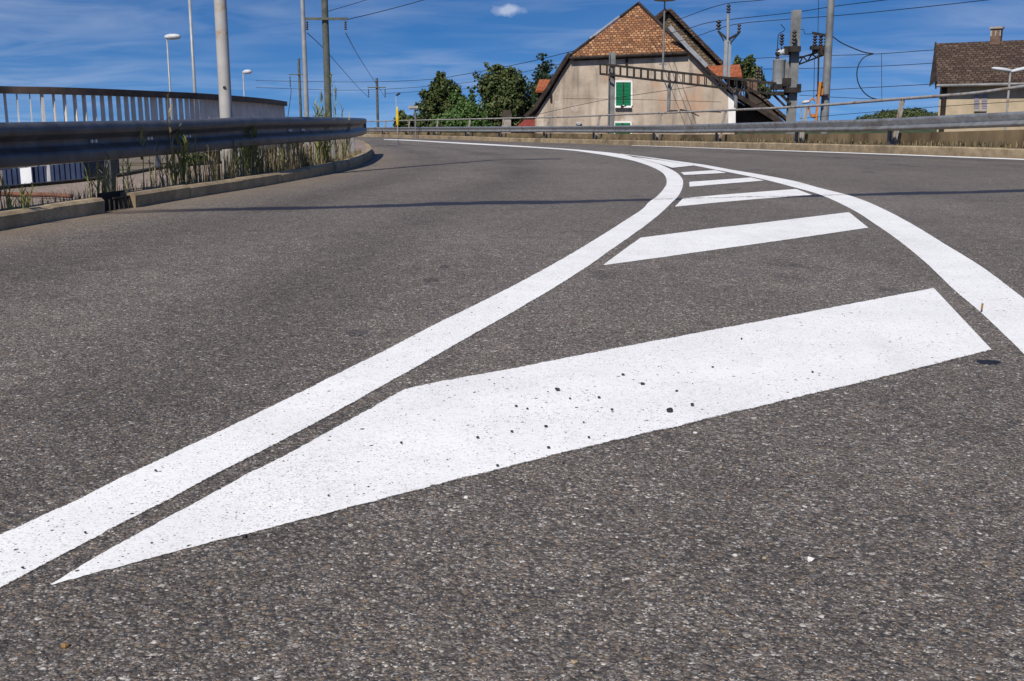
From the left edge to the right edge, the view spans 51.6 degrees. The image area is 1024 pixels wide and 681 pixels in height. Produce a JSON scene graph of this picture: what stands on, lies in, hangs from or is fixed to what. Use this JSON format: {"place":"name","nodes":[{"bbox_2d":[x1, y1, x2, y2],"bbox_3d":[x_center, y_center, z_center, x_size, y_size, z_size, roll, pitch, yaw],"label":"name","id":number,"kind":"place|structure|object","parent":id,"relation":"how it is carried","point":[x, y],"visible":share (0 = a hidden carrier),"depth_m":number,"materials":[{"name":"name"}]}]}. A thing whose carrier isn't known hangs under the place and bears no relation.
{"place":"outdoors","nodes":[
{"label":"outdoors","id":0,"kind":"place"},
{"bbox_2d":[0,143,303,189],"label":"bridge deck edge","id":1,"kind":"object","parent":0,"point":[67,181],"visible":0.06,"depth_m":11.50,"materials":[{"name":"concrete"}]},
{"bbox_2d":[0,139,366,209],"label":"pavement","id":2,"kind":"structure","parent":0,"point":[137,179],"depth_m":11.06,"materials":[{"name":"grey concrete"}]},
{"bbox_2d":[0,176,9,208],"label":"weed","id":3,"kind":"object","parent":2,"relation":"on","point":[2,183],"visible":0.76,"depth_m":8.09,"materials":[{"name":"plant"}]},
{"bbox_2d":[2,182,35,209],"bbox_3d":[-3.777,-1.101,8.077,0.243,0.224,0.212,0,11,0],"label":"weed","id":4,"kind":"object","parent":2,"relation":"on","point":[22,198],"visible":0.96,"depth_m":8.08,"materials":[{"name":"green plant"}]},
{"bbox_2d":[1,192,73,197],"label":"rusty bar","id":5,"kind":"object","parent":2,"relation":"on","point":[37,194],"visible":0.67,"depth_m":9.30,"materials":[{"name":"brown metal"}]},
{"bbox_2d":[81,159,104,197],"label":"weed","id":6,"kind":"object","parent":2,"relation":"on","point":[97,176],"visible":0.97,"depth_m":9.38,"materials":[{"name":"plant"}]},
{"bbox_2d":[92,151,114,191],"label":"weed","id":7,"kind":"object","parent":2,"relation":"on","point":[105,171],"visible":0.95,"depth_m":9.59,"materials":[{"name":"plant"}]},
{"bbox_2d":[115,155,137,190],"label":"weed","id":8,"kind":"object","parent":2,"relation":"on","point":[128,172],"visible":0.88,"depth_m":10.01,"materials":[{"name":"plant"}]},
{"bbox_2d":[131,118,152,183],"bbox_3d":[-3.592,-1.814,10.297,0.248,0.696,0.085,6,13,26],"label":"weed","id":9,"kind":"object","parent":2,"relation":"on","point":[140,140],"visible":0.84,"depth_m":10.28,"materials":[{"name":"green plant"}]},
{"bbox_2d":[147,141,170,186],"bbox_3d":[-3.527,-1.774,10.653,0.218,0.472,0.400,1,11,3],"label":"weed","id":10,"kind":"object","parent":2,"relation":"on","point":[166,170],"visible":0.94,"depth_m":10.59,"materials":[{"name":"plant"}]},
{"bbox_2d":[165,92,196,184],"bbox_3d":[-3.459,-2.087,10.968,0.397,0.954,0.532,9,14,37],"label":"weed","id":11,"kind":"object","parent":2,"relation":"on","point":[174,171],"visible":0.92,"depth_m":10.98,"materials":[{"name":"plant"}]},
{"bbox_2d":[1,138,361,209],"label":"grass","id":12,"kind":"structure","parent":2,"relation":"on","point":[264,168],"depth_m":12.62,"materials":[{"name":"plant"}]},
{"bbox_2d":[0,117,366,191],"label":"guardrail","id":13,"kind":"object","parent":2,"relation":"on","point":[24,144],"visible":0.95,"depth_m":10.29,"materials":[{"name":"metal"}]},
{"bbox_2d":[185,135,212,182],"bbox_3d":[-3.405,-1.968,11.407,0.286,0.538,0.537,2,11,8],"label":"weed","id":14,"kind":"object","parent":2,"relation":"on","point":[195,162],"visible":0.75,"depth_m":11.35,"materials":[{"name":"plant"}]},
{"bbox_2d":[205,150,228,179],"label":"weed","id":15,"kind":"object","parent":2,"relation":"on","point":[213,171],"visible":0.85,"depth_m":11.77,"materials":[{"name":"plant"}]},
{"bbox_2d":[214,0,233,169],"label":"lamp post","id":16,"kind":"object","parent":2,"relation":"on","point":[223,58],"visible":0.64,"depth_m":12.92,"materials":[{"name":"metal"}]},
{"bbox_2d":[232,135,245,176],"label":"weed","id":17,"kind":"object","parent":2,"relation":"on","point":[238,158],"visible":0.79,"depth_m":12.39,"materials":[{"name":"plant"}]},
{"bbox_2d":[241,126,260,175],"bbox_3d":[-3.199,-2.332,12.806,0.344,0.669,0.576,0,11,0],"label":"weed","id":18,"kind":"object","parent":2,"relation":"on","point":[248,153],"visible":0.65,"depth_m":12.79,"materials":[{"name":"green plant"}]},
{"bbox_2d":[255,137,274,171],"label":"weed","id":19,"kind":"object","parent":2,"relation":"on","point":[266,151],"visible":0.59,"depth_m":13.26,"materials":[{"name":"plant"}]},
{"bbox_2d":[277,132,300,169],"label":"weed","id":20,"kind":"object","parent":2,"relation":"on","point":[286,160],"visible":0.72,"depth_m":14.12,"materials":[{"name":"plant"}]},
{"bbox_2d":[294,130,311,165],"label":"weed","id":21,"kind":"object","parent":2,"relation":"on","point":[309,154],"visible":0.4,"depth_m":15.07,"materials":[{"name":"plant"}]},
{"bbox_2d":[304,98,336,164],"bbox_3d":[-2.927,-3.171,15.966,0.440,1.004,0.850,4,12,18],"label":"weed","id":22,"kind":"object","parent":2,"relation":"on","point":[324,153],"visible":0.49,"depth_m":15.91,"materials":[{"name":"plant"}]},
{"bbox_2d":[319,71,339,160],"bbox_3d":[-2.860,-3.523,16.613,0.259,1.431,0.675,2,12,10],"label":"weed","id":23,"kind":"object","parent":2,"relation":"on","point":[328,106],"visible":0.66,"depth_m":16.69,"materials":[{"name":"green plant"}]},
{"bbox_2d":[337,100,351,153],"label":"weed","id":24,"kind":"object","parent":2,"relation":"on","point":[347,143],"visible":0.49,"depth_m":17.88,"materials":[{"name":"plant"}]},
{"bbox_2d":[0,132,439,185],"bbox_3d":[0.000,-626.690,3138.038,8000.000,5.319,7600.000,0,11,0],"label":"ground","id":25,"kind":"structure","parent":0,"point":[136,163],"depth_m":223.25,"materials":[{"name":"soil"}]},
{"bbox_2d":[2,159,119,184],"bbox_3d":[-10.554,-3.836,24.867,1.839,1.750,2.330,0,11,0],"label":"blue container","id":26,"kind":"object","parent":25,"relation":"on","point":[59,172],"visible":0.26,"depth_m":23.81,"materials":[{"name":"metal"}]},
{"bbox_2d":[20,167,32,183],"bbox_3d":[-10.889,-3.612,23.754,0.249,1.550,0.060,0,11,0],"label":"white door","id":27,"kind":"structure","parent":26,"relation":"in","point":[26,174],"depth_m":23.71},
{"bbox_2d":[164,34,180,159],"bbox_3d":[-12.374,-8.542,39.083,0.580,5.370,0.320,0,11,0],"label":"street lamp","id":28,"kind":"object","parent":25,"relation":"on","point":[172,36],"visible":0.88,"depth_m":38.67,"materials":[{"name":"metal"}]},
{"bbox_2d":[188,0,199,152],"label":"street lamp","id":29,"kind":"object","parent":25,"relation":"on","point":[192,48],"visible":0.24,"depth_m":32.83,"materials":[{"name":"metal"}]},
{"bbox_2d":[185,153,209,163],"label":"bush","id":30,"kind":"object","parent":25,"relation":"on","point":[201,156],"visible":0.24,"depth_m":29.39,"materials":[{"name":"green plant"}]},
{"bbox_2d":[242,70,251,155],"bbox_3d":[-14.583,-12.378,58.712,0.521,5.146,0.320,0,11,0],"label":"street lamp","id":31,"kind":"object","parent":25,"relation":"on","point":[246,71],"visible":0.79,"depth_m":58.22,"materials":[{"name":"metal"}]},
{"bbox_2d":[289,58,302,116],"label":"utility pole","id":32,"kind":"object","parent":25,"relation":"on","point":[299,85],"visible":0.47,"depth_m":87.46,"materials":[{"name":"grey metal"}]},
{"bbox_2d":[300,0,308,144],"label":"steel mast","id":33,"kind":"object","parent":25,"relation":"on","point":[304,64],"visible":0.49,"depth_m":34.81,"materials":[{"name":"grey metal"}]},
{"bbox_2d":[305,0,347,141],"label":"utility pole","id":34,"kind":"object","parent":25,"relation":"on","point":[325,18],"visible":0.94,"depth_m":38.54,"materials":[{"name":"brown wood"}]},
{"bbox_2d":[348,0,422,19],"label":"overhead wire","id":35,"kind":"object","parent":34,"relation":"attached to","point":[384,10],"visible":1,"depth_m":42.22,"materials":[{"name":"black metal"}]},
{"bbox_2d":[367,78,385,126],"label":"utility pole","id":36,"kind":"object","parent":25,"relation":"on","point":[377,108],"visible":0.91,"depth_m":102.35,"materials":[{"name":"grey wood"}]},
{"bbox_2d":[307,33,367,96],"bbox_3d":[-10.825,-17.494,70.243,0.418,0.912,65.311,-1,11,-6],"label":"overhead wire","id":37,"kind":"object","parent":36,"relation":"attached to","point":[336,62],"visible":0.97,"depth_m":61.01,"materials":[{"name":"black metal"}]},
{"bbox_2d":[346,33,384,96],"bbox_3d":[-9.353,-17.508,70.239,0.464,0.941,65.292,-1,11,-5],"label":"overhead wire","id":38,"kind":"object","parent":36,"relation":"attached to","point":[362,62],"visible":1,"depth_m":60.27,"materials":[{"name":"black metal"}]},
{"bbox_2d":[256,64,558,89],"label":"overhead wire","id":39,"kind":"object","parent":36,"relation":"attached to","point":[410,87],"visible":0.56,"depth_m":101.02,"materials":[{"name":"black metal"}]},
{"bbox_2d":[256,50,573,81],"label":"overhead wire","id":40,"kind":"object","parent":36,"relation":"attached to","point":[446,77],"visible":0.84,"depth_m":93.74,"materials":[{"name":"black metal"}]},
{"bbox_2d":[396,107,398,134],"bbox_3d":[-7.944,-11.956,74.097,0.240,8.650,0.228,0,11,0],"label":"folded parasol","id":41,"kind":"object","parent":25,"relation":"on","point":[397,117],"visible":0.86,"depth_m":73.32,"materials":[{"name":"yellow fabric"}]},
{"bbox_2d":[393,109,425,126],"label":"tree","id":42,"kind":"object","parent":25,"relation":"on","point":[403,115],"visible":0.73,"depth_m":85.96,"materials":[{"name":"green plant"}]},
{"bbox_2d":[408,106,418,137],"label":"flat lamp","id":43,"kind":"object","parent":25,"relation":"on","point":[414,108],"visible":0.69,"depth_m":68.41,"materials":[{"name":"grey metal"}]},
{"bbox_2d":[414,71,465,132],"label":"tree","id":44,"kind":"object","parent":25,"relation":"on","point":[436,101],"visible":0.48,"depth_m":91.67,"materials":[{"name":"green plant"}]},
{"bbox_2d":[430,89,492,132],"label":"tree","id":45,"kind":"object","parent":25,"relation":"on","point":[462,107],"visible":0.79,"depth_m":77.17,"materials":[{"name":"green plant"}]},
{"bbox_2d":[467,62,537,132],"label":"tree","id":46,"kind":"object","parent":25,"relation":"on","point":[501,88],"visible":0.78,"depth_m":80.52,"materials":[{"name":"green plant"}]},
{"bbox_2d":[502,110,511,132],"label":"stone pillar","id":47,"kind":"structure","parent":25,"relation":"on","point":[507,114],"depth_m":64.29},
{"bbox_2d":[517,119,534,132],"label":"shed","id":48,"kind":"structure","parent":25,"relation":"on","point":[527,122],"depth_m":69.39,"materials":[{"name":"red"}]},
{"bbox_2d":[525,53,557,103],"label":"conifer tree","id":49,"kind":"object","parent":25,"relation":"on","point":[543,72],"visible":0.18,"depth_m":96.87,"materials":[{"name":"green plant"}]},
{"bbox_2d":[524,2,785,133],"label":"stucco house","id":50,"kind":"structure","parent":25,"relation":"on","point":[628,37],"depth_m":60.22,"materials":[{"name":"beige paint"}]},
{"bbox_2d":[614,121,631,133],"bbox_3d":[6.352,-11.839,60.736,1.085,1.473,0.107,3,12,12],"label":"window frame","id":51,"kind":"structure","parent":50,"relation":"in","point":[616,123],"depth_m":60.59,"materials":[{"name":"white paint"}]},
{"bbox_2d":[615,80,632,107],"bbox_3d":[6.336,-14.019,60.209,1.078,1.531,0.260,3,12,12],"label":"window","id":52,"kind":"structure","parent":50,"relation":"in","point":[623,88],"depth_m":60.23,"materials":[{"name":"white paint"}]},
{"bbox_2d":[667,0,984,44],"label":"overhead wire","id":53,"kind":"object","parent":50,"relation":"attached to","point":[835,15],"visible":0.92,"depth_m":42.88,"materials":[{"name":"black metal"}]},
{"bbox_2d":[730,54,771,133],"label":"tree","id":54,"kind":"object","parent":25,"relation":"on","point":[748,67],"visible":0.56,"depth_m":88.90,"materials":[{"name":"green plant"}]},
{"bbox_2d":[773,10,801,133],"bbox_3d":[11.486,-7.736,44.702,0.972,11.972,0.770,0,11,0],"label":"steel post","id":55,"kind":"object","parent":25,"relation":"on","point":[794,88],"visible":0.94,"depth_m":43.95,"materials":[{"name":"grey metal"}]},
{"bbox_2d":[599,52,790,133],"bbox_3d":[7.869,-7.579,47.390,9.246,10.605,0.620,7,14,33],"label":"railway gantry","id":56,"kind":"object","parent":55,"relation":"attached to","point":[612,75],"visible":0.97,"depth_m":47.09,"materials":[{"name":"grey metal"}]},
{"bbox_2d":[523,86,695,117],"bbox_3d":[4.146,-11.336,50.544,0.631,1.353,11.207,-11,16,-43],"label":"overhead wire","id":57,"kind":"object","parent":56,"relation":"attached to","point":[607,99],"visible":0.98,"depth_m":49.76,"materials":[{"name":"black metal"}]},
{"bbox_2d":[563,98,711,101],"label":"overhead wire","id":58,"kind":"object","parent":56,"relation":"hanging from","point":[644,99],"visible":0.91,"depth_m":52.39,"materials":[{"name":"black metal"}]},
{"bbox_2d":[654,0,674,69],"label":"street lamp","id":59,"kind":"object","parent":56,"relation":"on","point":[663,63],"visible":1,"depth_m":47.15,"materials":[{"name":"grey metal"}]},
{"bbox_2d":[716,4,740,76],"bbox_3d":[9.317,-12.895,45.626,1.151,3.069,0.260,7,13,31],"label":"insulator mast","id":60,"kind":"object","parent":56,"relation":"on","point":[726,65],"visible":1,"depth_m":45.65,"materials":[{"name":"metal"}]},
{"bbox_2d":[657,0,883,36],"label":"overhead wire","id":61,"kind":"object","parent":60,"relation":"attached to","point":[774,14],"visible":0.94,"depth_m":45.33,"materials":[{"name":"black metal"}]},
{"bbox_2d":[755,69,762,79],"bbox_3d":[10.493,-11.293,45.025,0.336,0.534,0.162,8,14,35],"label":"insulator pair","id":62,"kind":"object","parent":56,"relation":"on","point":[757,73],"visible":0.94,"depth_m":44.98,"materials":[{"name":"grey ceramic"}]},
{"bbox_2d":[771,24,790,89],"bbox_3d":[11.307,-11.841,44.208,0.761,2.648,0.670,0,11,0],"label":"transformer","id":63,"kind":"object","parent":55,"relation":"attached to","point":[781,78],"visible":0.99,"depth_m":44.17,"materials":[{"name":"metal"}]},
{"bbox_2d":[799,100,809,133],"bbox_3d":[15.706,-8.609,57.430,0.497,8.662,0.340,0,11,0],"label":"street lamp","id":64,"kind":"object","parent":25,"relation":"on","point":[805,102],"visible":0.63,"depth_m":56.55,"materials":[{"name":"white metal"}]},
{"bbox_2d":[816,0,834,133],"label":"tapered mast","id":65,"kind":"object","parent":25,"relation":"on","point":[825,96],"visible":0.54,"depth_m":42.55,"materials":[{"name":"grey metal"}]},
{"bbox_2d":[799,32,824,64],"bbox_3d":[12.501,-12.054,43.589,0.736,1.271,1.894,-1,11,-6],"label":"switch bracket","id":66,"kind":"object","parent":65,"relation":"attached to","point":[815,48],"visible":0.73,"depth_m":43.10,"materials":[{"name":"metal"}]},
{"bbox_2d":[809,82,823,120],"bbox_3d":[12.154,-9.494,42.091,0.788,1.559,0.248,-8,14,-35],"label":"orange switch frame","id":67,"kind":"object","parent":65,"relation":"attached to","point":[820,86],"visible":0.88,"depth_m":42.02,"materials":[{"name":"paint"}]},
{"bbox_2d":[833,36,873,53],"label":"overhead wire","id":68,"kind":"object","parent":65,"relation":"attached to","point":[852,47],"visible":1,"depth_m":42.50,"materials":[{"name":"black metal"}]},
{"bbox_2d":[856,54,875,98],"bbox_3d":[14.341,-10.663,42.736,0.880,1.811,0.044,0,11,0],"label":"overhead wire","id":69,"kind":"object","parent":68,"relation":"hanging from","point":[857,76],"visible":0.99,"depth_m":42.73,"materials":[{"name":"black metal"}]},
{"bbox_2d":[801,95,868,98],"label":"overhead wire","id":70,"kind":"object","parent":69,"relation":"attached to","point":[839,97],"visible":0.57,"depth_m":44.20,"materials":[{"name":"black metal"}]},
{"bbox_2d":[881,54,881,87],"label":"overhead wire","id":71,"kind":"object","parent":69,"relation":"attached to","point":[881,70],"visible":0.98,"depth_m":42.69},
{"bbox_2d":[929,26,1023,131],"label":"cottage","id":72,"kind":"structure","parent":25,"relation":"on","point":[960,67],"depth_m":49.20,"materials":[{"name":"brown tile"}]},
{"bbox_2d":[735,50,929,59],"bbox_3d":[20.185,-14.821,54.102,17.713,0.398,2.362,8,14,34],"label":"overhead wire","id":73,"kind":"object","parent":72,"relation":"attached to","point":[838,55],"visible":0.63,"depth_m":56.37,"materials":[{"name":"black metal"}]},
{"bbox_2d":[801,84,928,91],"bbox_3d":[20.474,-13.262,55.050,11.418,0.390,0.971,10,15,40],"label":"overhead wire","id":74,"kind":"object","parent":72,"relation":"attached to","point":[872,87],"visible":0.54,"depth_m":56.62,"materials":[{"name":"black metal"}]},
{"bbox_2d":[799,63,931,68],"bbox_3d":[20.404,-14.094,53.621,16.782,0.356,1.389,8,14,34],"label":"overhead wire","id":75,"kind":"object","parent":72,"relation":"attached to","point":[866,66],"visible":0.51,"depth_m":55.44,"materials":[{"name":"black metal"}]},
{"bbox_2d":[974,93,986,110],"bbox_3d":[21.594,-10.971,48.753,0.609,0.815,0.160,7,13,31],"label":"window","id":76,"kind":"structure","parent":72,"relation":"in","point":[984,96],"depth_m":48.74,"materials":[{"name":"glass"}]},
{"bbox_3d":[-5.469,-1.814,16.894,2.435,1.102,8.419,0,11,0],"label":"sill wall","id":77,"kind":"object","parent":25,"relation":"on","visible":0},
{"bbox_2d":[0,86,286,181],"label":"balustrade","id":78,"kind":"object","parent":77,"relation":"on","point":[242,106],"visible":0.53,"depth_m":14.62,"materials":[{"name":"grey metal"}]},
{"bbox_2d":[0,137,1023,680],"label":"road","id":79,"kind":"structure","parent":0,"point":[776,255],"depth_m":2.88,"materials":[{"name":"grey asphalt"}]},
{"bbox_2d":[61,643,69,648],"bbox_3d":[-0.704,0.481,1.671,0.014,0.009,0.014,8,14,35],"label":"pebble","id":80,"kind":"object","parent":79,"relation":"on","point":[65,645],"visible":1,"depth_m":1.67,"materials":[{"name":"beige stone"}]},
{"bbox_2d":[0,139,372,230],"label":"kerb","id":81,"kind":"structure","parent":79,"relation":"on","point":[37,214],"depth_m":10.32,"materials":[{"name":"concrete"}]},
{"bbox_2d":[97,190,129,211],"bbox_3d":[-3.571,-1.224,9.578,0.138,0.240,0.526,1,11,7],"label":"drain inlet","id":82,"kind":"object","parent":81,"relation":"in","point":[112,201],"visible":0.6,"depth_m":9.48,"materials":[{"name":"metal"}]},
{"bbox_2d":[358,134,1023,158],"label":"kerb","id":83,"kind":"structure","parent":79,"relation":"on","point":[965,151],"depth_m":30.51,"materials":[{"name":"concrete"}]},
{"bbox_2d":[807,556,814,561],"bbox_3d":[0.562,0.413,1.991,0.014,0.013,0.017,0,11,0],"label":"pebble","id":84,"kind":"object","parent":79,"relation":"on","point":[810,559],"visible":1,"depth_m":1.99,"materials":[{"name":"white stone"}]},
{"bbox_2d":[0,0,1023,126],"label":"sky","id":85,"kind":"structure","parent":0,"point":[100,44],"materials":[{"name":"blue"}]},
{"bbox_2d":[207,133,1023,160],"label":"verge","id":86,"kind":"structure","parent":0,"point":[210,154],"depth_m":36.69,"materials":[{"name":"green plant"}]},
{"bbox_2d":[366,111,1023,147],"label":"guardrail","id":87,"kind":"object","parent":86,"relation":"on","point":[988,120],"visible":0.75,"depth_m":31.18,"materials":[{"name":"metal"}]},
{"bbox_2d":[367,85,1023,144],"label":"pipe railing","id":88,"kind":"object","parent":86,"relation":"on","point":[899,113],"visible":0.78,"depth_m":32.25,"materials":[{"name":"grey metal"}]},
{"bbox_2d":[371,130,1023,147],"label":"wall","id":89,"kind":"structure","parent":86,"relation":"on","point":[1005,136],"depth_m":29.80,"materials":[{"name":"concrete"}]},
{"bbox_2d":[991,67,1023,129],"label":"twin lamp","id":90,"kind":"object","parent":86,"relation":"on","point":[1009,71],"visible":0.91,"depth_m":31.98,"materials":[{"name":"white metal"}]},
{"bbox_2d":[655,8,722,65],"bbox_3d":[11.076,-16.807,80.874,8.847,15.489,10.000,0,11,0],"label":"roof","id":91,"kind":"structure","parent":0,"point":[701,48],"depth_m":75.11,"materials":[{"name":"brown tile"}]},
{"bbox_2d":[649,0,760,30],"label":"overhead wire","id":92,"kind":"object","parent":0,"point":[705,9],"visible":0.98,"depth_m":48.05,"materials":[{"name":"black metal"}]},
{"bbox_2d":[737,129,936,133],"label":"hill","id":93,"kind":"structure","parent":0,"point":[912,131],"depth_m":465.74,"materials":[{"name":"green plant"}]},
{"bbox_2d":[856,107,937,118],"bbox_3d":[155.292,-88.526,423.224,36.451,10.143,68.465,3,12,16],"label":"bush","id":94,"kind":"object","parent":93,"relation":"on","point":[918,112],"visible":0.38,"depth_m":412.05,"materials":[{"name":"green plant"}]},
{"bbox_2d":[799,101,1020,118],"bbox_3d":[13.110,-7.374,33.673,0.179,0.540,12.121,-5,12,-24],"label":"overhead wire","id":95,"kind":"object","parent":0,"point":[916,108],"visible":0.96,"depth_m":33.82,"materials":[{"name":"black metal"}]}
]}

